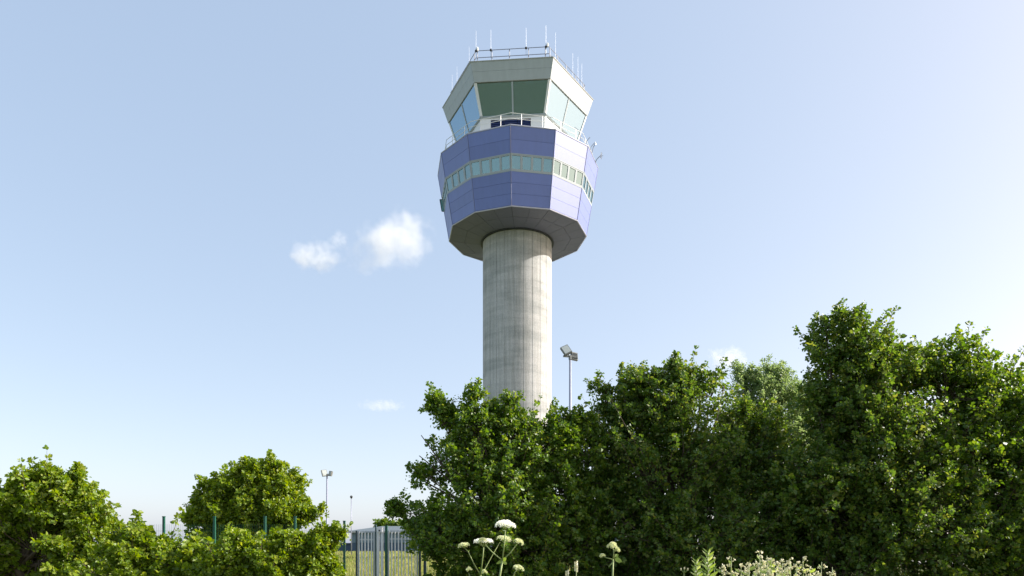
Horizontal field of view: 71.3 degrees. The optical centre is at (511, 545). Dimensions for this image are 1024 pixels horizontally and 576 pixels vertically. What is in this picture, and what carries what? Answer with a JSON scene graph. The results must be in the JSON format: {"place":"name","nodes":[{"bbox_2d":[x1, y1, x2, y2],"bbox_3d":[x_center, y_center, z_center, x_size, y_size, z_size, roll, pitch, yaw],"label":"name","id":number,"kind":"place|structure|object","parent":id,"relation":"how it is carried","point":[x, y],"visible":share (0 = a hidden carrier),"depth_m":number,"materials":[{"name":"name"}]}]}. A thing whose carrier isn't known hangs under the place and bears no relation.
{"place":"outdoors","nodes":[
{"label":"outdoors","id":0,"kind":"place"},
{"bbox_2d":[334,550,569,575],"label":"meadow grass","id":1,"kind":"structure","parent":0,"point":[351,564],"depth_m":47.66,"materials":[{"name":"green plant"}]},
{"bbox_2d":[336,526,617,551],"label":"building","id":2,"kind":"structure","parent":0,"point":[348,546],"depth_m":167.50,"materials":[{"name":"grey metal"}]},
{"bbox_2d":[0,0,1023,543],"label":"sky","id":3,"kind":"structure","parent":0,"point":[224,235],"materials":[{"name":"blue"}]},
{"bbox_2d":[574,561,577,575],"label":"seed grass","id":4,"kind":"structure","parent":0,"point":[576,569],"depth_m":4.90,"materials":[{"name":"beige plant"}]},
{"bbox_3d":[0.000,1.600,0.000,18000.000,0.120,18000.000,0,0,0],"label":"ground","id":5,"kind":"structure","parent":0,"visible":0},
{"bbox_2d":[0,444,131,575],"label":"field maple","id":6,"kind":"object","parent":5,"relation":"on","point":[54,519],"visible":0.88,"depth_m":16.56,"materials":[{"name":"green plant"}]},
{"bbox_2d":[63,507,215,575],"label":"field maple","id":7,"kind":"object","parent":5,"relation":"on","point":[137,548],"visible":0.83,"depth_m":14.72,"materials":[{"name":"green plant"}]},
{"bbox_2d":[114,516,345,575],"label":"fence","id":8,"kind":"object","parent":5,"relation":"on","point":[214,535],"visible":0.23,"depth_m":23.96,"materials":[{"name":"grey metal"}]},
{"bbox_2d":[179,449,328,546],"bbox_3d":[-10.195,-0.988,28.043,5.723,5.517,4.047,0,0,26],"label":"field maple","id":9,"kind":"object","parent":5,"relation":"on","point":[245,492],"visible":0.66,"depth_m":27.32,"materials":[{"name":"green plant"}]},
{"bbox_2d":[181,520,352,575],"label":"field maple","id":10,"kind":"object","parent":5,"relation":"on","point":[277,551],"visible":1,"depth_m":14.13,"materials":[{"name":"green plant"}]},
{"bbox_2d":[321,470,332,523],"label":"floodlight mast","id":11,"kind":"object","parent":5,"relation":"on","point":[323,472],"visible":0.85,"depth_m":124.89,"materials":[{"name":"grey metal"}]},
{"bbox_2d":[350,495,352,554],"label":"camera pole","id":12,"kind":"object","parent":5,"relation":"on","point":[351,496],"visible":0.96,"depth_m":91.95,"materials":[{"name":"grey metal"}]},
{"bbox_2d":[372,517,392,526],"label":"tree","id":13,"kind":"object","parent":5,"relation":"on","point":[378,522],"visible":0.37,"depth_m":213.78,"materials":[{"name":"green plant"}]},
{"bbox_2d":[356,525,425,575],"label":"steel gate","id":14,"kind":"structure","parent":5,"relation":"on","point":[376,551],"depth_m":23.97,"materials":[{"name":"grey metal"}]},
{"bbox_2d":[389,518,401,525],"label":"tree","id":15,"kind":"object","parent":5,"relation":"on","point":[394,522],"visible":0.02,"depth_m":213.61,"materials":[{"name":"green plant"}]},
{"bbox_2d":[458,535,510,575],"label":"hogweed","id":16,"kind":"object","parent":5,"relation":"on","point":[466,544],"visible":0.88,"depth_m":5.10,"materials":[{"name":"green plant"}]},
{"bbox_2d":[478,519,523,575],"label":"hogweed","id":17,"kind":"object","parent":5,"relation":"on","point":[502,561],"visible":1,"depth_m":5.00,"materials":[{"name":"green plant"}]},
{"bbox_2d":[382,377,639,575],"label":"hedge tree","id":18,"kind":"object","parent":5,"relation":"on","point":[506,476],"visible":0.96,"depth_m":19.61,"materials":[{"name":"green plant"}]},
{"bbox_2d":[513,565,523,575],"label":"hogweed","id":19,"kind":"object","parent":5,"relation":"on","point":[517,567],"visible":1,"depth_m":4.88,"materials":[{"name":"beige plant"}]},
{"bbox_2d":[438,33,601,471],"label":"control tower","id":20,"kind":"structure","parent":5,"relation":"on","point":[517,172],"depth_m":68.64,"materials":[{"name":"concrete"}]},
{"bbox_2d":[445,175,452,192],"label":"band window","id":21,"kind":"structure","parent":20,"relation":"in","point":[449,185],"depth_m":69.13,"materials":[{"name":"blue glass"}]},
{"bbox_2d":[451,171,458,188],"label":"band window","id":22,"kind":"structure","parent":20,"relation":"in","point":[455,182],"depth_m":68.40,"materials":[{"name":"blue glass"}]},
{"bbox_2d":[450,106,467,140],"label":"cab window","id":23,"kind":"structure","parent":20,"relation":"in","point":[458,121],"depth_m":71.66,"materials":[{"name":"blue glass"}]},
{"bbox_2d":[457,166,464,184],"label":"band window","id":24,"kind":"structure","parent":20,"relation":"in","point":[461,177],"depth_m":67.63,"materials":[{"name":"blue glass"}]},
{"bbox_2d":[464,162,471,180],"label":"band window","id":25,"kind":"structure","parent":20,"relation":"in","point":[467,168],"depth_m":66.88,"materials":[{"name":"blue glass"}]},
{"bbox_2d":[462,86,479,131],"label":"cab window","id":26,"kind":"structure","parent":20,"relation":"in","point":[470,107],"depth_m":68.83,"materials":[{"name":"blue glass"}]},
{"bbox_2d":[470,160,480,176],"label":"band window","id":27,"kind":"structure","parent":20,"relation":"in","point":[475,165],"depth_m":66.31,"materials":[{"name":"blue glass"}]},
{"bbox_2d":[480,158,490,174],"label":"band window","id":28,"kind":"structure","parent":20,"relation":"in","point":[485,163],"depth_m":65.97,"materials":[{"name":"blue glass"}]},
{"bbox_2d":[477,82,511,115],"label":"cab window","id":29,"kind":"structure","parent":20,"relation":"in","point":[495,98],"depth_m":67.19,"materials":[{"name":"green glass"}]},
{"bbox_2d":[490,156,500,172],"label":"band window","id":30,"kind":"structure","parent":20,"relation":"in","point":[495,163],"depth_m":65.63,"materials":[{"name":"blue glass"}]},
{"bbox_2d":[500,154,510,170],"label":"band window","id":31,"kind":"structure","parent":20,"relation":"in","point":[505,160],"depth_m":65.29,"materials":[{"name":"blue glass"}]},
{"bbox_2d":[511,154,521,170],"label":"band window","id":32,"kind":"structure","parent":20,"relation":"in","point":[516,159],"depth_m":65.22,"materials":[{"name":"blue glass"}]},
{"bbox_2d":[521,155,531,171],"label":"band window","id":33,"kind":"structure","parent":20,"relation":"in","point":[526,165],"depth_m":65.39,"materials":[{"name":"blue glass"}]},
{"bbox_2d":[513,80,547,114],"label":"cab window","id":34,"kind":"structure","parent":20,"relation":"in","point":[529,97],"depth_m":66.93,"materials":[{"name":"green glass"}]},
{"bbox_2d":[532,156,542,172],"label":"band window","id":35,"kind":"structure","parent":20,"relation":"in","point":[537,162],"depth_m":65.57,"materials":[{"name":"blue glass"}]},
{"bbox_2d":[542,157,552,173],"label":"band window","id":36,"kind":"structure","parent":20,"relation":"in","point":[547,167],"depth_m":65.74,"materials":[{"name":"blue glass"}]},
{"bbox_2d":[552,158,561,176],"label":"band window","id":37,"kind":"structure","parent":20,"relation":"in","point":[556,163],"depth_m":66.15,"materials":[{"name":"white glass"}]},
{"bbox_2d":[547,82,567,126],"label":"cab window","id":38,"kind":"structure","parent":20,"relation":"in","point":[557,102],"depth_m":68.15,"materials":[{"name":"clear glass"}]},
{"bbox_2d":[560,162,568,179],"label":"band window","id":39,"kind":"structure","parent":20,"relation":"in","point":[564,167],"depth_m":66.81,"materials":[{"name":"white glass"}]},
{"bbox_2d":[568,166,576,183],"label":"band window","id":40,"kind":"structure","parent":20,"relation":"in","point":[572,171],"depth_m":67.43,"materials":[{"name":"white glass"}]},
{"bbox_2d":[563,100,584,138],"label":"cab window","id":41,"kind":"structure","parent":20,"relation":"in","point":[574,117],"depth_m":70.71,"materials":[{"name":"clear glass"}]},
{"bbox_2d":[575,169,583,186],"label":"band window","id":42,"kind":"structure","parent":20,"relation":"in","point":[579,174],"depth_m":68.06,"materials":[{"name":"white glass"}]},
{"bbox_2d":[582,173,586,191],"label":"band window","id":43,"kind":"structure","parent":20,"relation":"in","point":[584,178],"depth_m":68.90,"materials":[{"name":"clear glass"}]},
{"bbox_2d":[585,179,588,194],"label":"band window","id":44,"kind":"structure","parent":20,"relation":"in","point":[587,182],"depth_m":69.90,"materials":[{"name":"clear glass"}]},
{"bbox_2d":[587,183,591,199],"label":"band window","id":45,"kind":"structure","parent":20,"relation":"in","point":[589,188],"depth_m":70.77,"materials":[{"name":"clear glass"}]},
{"bbox_2d":[589,188,593,204],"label":"band window","id":46,"kind":"structure","parent":20,"relation":"in","point":[592,192],"depth_m":71.71,"materials":[{"name":"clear glass"}]},
{"bbox_2d":[560,344,577,409],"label":"floodlight mast","id":47,"kind":"object","parent":5,"relation":"on","point":[566,350],"visible":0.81,"depth_m":59.91,"materials":[{"name":"grey metal"}]},
{"bbox_2d":[599,542,621,575],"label":"hogweed","id":48,"kind":"object","parent":5,"relation":"on","point":[616,547],"visible":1,"depth_m":5.00,"materials":[{"name":"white plant"}]},
{"bbox_2d":[691,557,703,575],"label":"leafy weed","id":49,"kind":"object","parent":5,"relation":"on","point":[696,563],"visible":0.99,"depth_m":4.85,"materials":[{"name":"green plant"}]},
{"bbox_2d":[560,345,853,575],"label":"hedge tree","id":50,"kind":"object","parent":5,"relation":"on","point":[704,469],"visible":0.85,"depth_m":20.05,"materials":[{"name":"green plant"}]},
{"bbox_2d":[698,547,717,575],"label":"leafy weed","id":51,"kind":"object","parent":5,"relation":"on","point":[709,564],"visible":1,"depth_m":4.79,"materials":[{"name":"green plant"}]},
{"bbox_2d":[715,564,725,575],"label":"seeding weed","id":52,"kind":"object","parent":5,"relation":"on","point":[721,571],"visible":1,"depth_m":4.70,"materials":[{"name":"beige plant"}]},
{"bbox_2d":[726,556,734,575],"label":"seeding weed","id":53,"kind":"object","parent":5,"relation":"on","point":[730,562],"visible":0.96,"depth_m":4.89,"materials":[{"name":"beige plant"}]},
{"bbox_2d":[735,563,744,575],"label":"seeding weed","id":54,"kind":"object","parent":5,"relation":"on","point":[741,566],"visible":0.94,"depth_m":5.04,"materials":[{"name":"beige plant"}]},
{"bbox_2d":[744,562,754,575],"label":"seeding weed","id":55,"kind":"object","parent":5,"relation":"on","point":[749,564],"visible":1,"depth_m":4.76,"materials":[{"name":"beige plant"}]},
{"bbox_2d":[752,559,760,575],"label":"seeding weed","id":56,"kind":"object","parent":5,"relation":"on","point":[755,565],"visible":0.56,"depth_m":5.10,"materials":[{"name":"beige plant"}]},
{"bbox_2d":[754,550,766,575],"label":"seeding weed","id":57,"kind":"object","parent":5,"relation":"on","point":[759,556],"visible":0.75,"depth_m":4.95,"materials":[{"name":"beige plant"}]},
{"bbox_2d":[758,556,767,575],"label":"seeding weed","id":58,"kind":"object","parent":5,"relation":"on","point":[763,563],"visible":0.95,"depth_m":4.79,"materials":[{"name":"beige plant"}]},
{"bbox_2d":[710,354,815,516],"bbox_3d":[9.938,-2.764,27.065,5.292,9.072,4.375,0,0,-23],"label":"pale tree","id":59,"kind":"object","parent":5,"relation":"on","point":[773,380],"visible":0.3,"depth_m":26.63,"materials":[{"name":"green plant"}]},
{"bbox_2d":[759,565,769,575],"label":"seeding weed","id":60,"kind":"object","parent":5,"relation":"on","point":[764,572],"visible":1,"depth_m":4.71,"materials":[{"name":"beige plant"}]},
{"bbox_2d":[766,558,774,575],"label":"seeding weed","id":61,"kind":"object","parent":5,"relation":"on","point":[769,559],"visible":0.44,"depth_m":4.99,"materials":[{"name":"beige plant"}]},
{"bbox_2d":[766,557,777,575],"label":"seeding weed","id":62,"kind":"object","parent":5,"relation":"on","point":[770,563],"visible":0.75,"depth_m":4.84,"materials":[{"name":"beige plant"}]},
{"bbox_2d":[769,561,781,575],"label":"seeding weed","id":63,"kind":"object","parent":5,"relation":"on","point":[777,563],"visible":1,"depth_m":4.70,"materials":[{"name":"beige plant"}]},
{"bbox_2d":[776,559,785,575],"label":"seeding weed","id":64,"kind":"object","parent":5,"relation":"on","point":[781,560],"visible":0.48,"depth_m":5.05,"materials":[{"name":"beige plant"}]},
{"bbox_2d":[776,563,787,575],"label":"seeding weed","id":65,"kind":"object","parent":5,"relation":"on","point":[783,564],"visible":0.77,"depth_m":4.90,"materials":[{"name":"beige plant"}]},
{"bbox_2d":[786,557,792,575],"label":"seeding weed","id":66,"kind":"object","parent":5,"relation":"on","point":[789,564],"visible":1,"depth_m":4.75,"materials":[{"name":"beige plant"}]},
{"bbox_2d":[793,561,801,575],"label":"seeding weed","id":67,"kind":"object","parent":5,"relation":"on","point":[796,566],"visible":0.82,"depth_m":5.09,"materials":[{"name":"beige plant"}]},
{"bbox_2d":[797,556,808,575],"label":"seeding weed","id":68,"kind":"object","parent":5,"relation":"on","point":[800,565],"visible":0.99,"depth_m":4.94,"materials":[{"name":"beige plant"}]},
{"bbox_2d":[806,566,815,575],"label":"seeding weed","id":69,"kind":"object","parent":5,"relation":"on","point":[811,571],"visible":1,"depth_m":4.79,"materials":[{"name":"green plant"}]},
{"bbox_2d":[815,562,827,575],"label":"seeding weed","id":70,"kind":"object","parent":5,"relation":"on","point":[821,568],"visible":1,"depth_m":5.15,"materials":[{"name":"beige plant"}]},
{"bbox_2d":[826,567,835,575],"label":"seeding weed","id":71,"kind":"object","parent":5,"relation":"on","point":[832,573],"visible":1,"depth_m":5.00,"materials":[{"name":"beige plant"}]},
{"bbox_2d":[745,298,1014,575],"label":"hedge tree","id":72,"kind":"object","parent":5,"relation":"on","point":[863,407],"visible":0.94,"depth_m":18.62,"materials":[{"name":"green plant"}]},
{"bbox_2d":[874,320,1023,575],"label":"hedge tree","id":73,"kind":"object","parent":5,"relation":"on","point":[989,404],"visible":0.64,"depth_m":18.89,"materials":[{"name":"green plant"}]}
]}

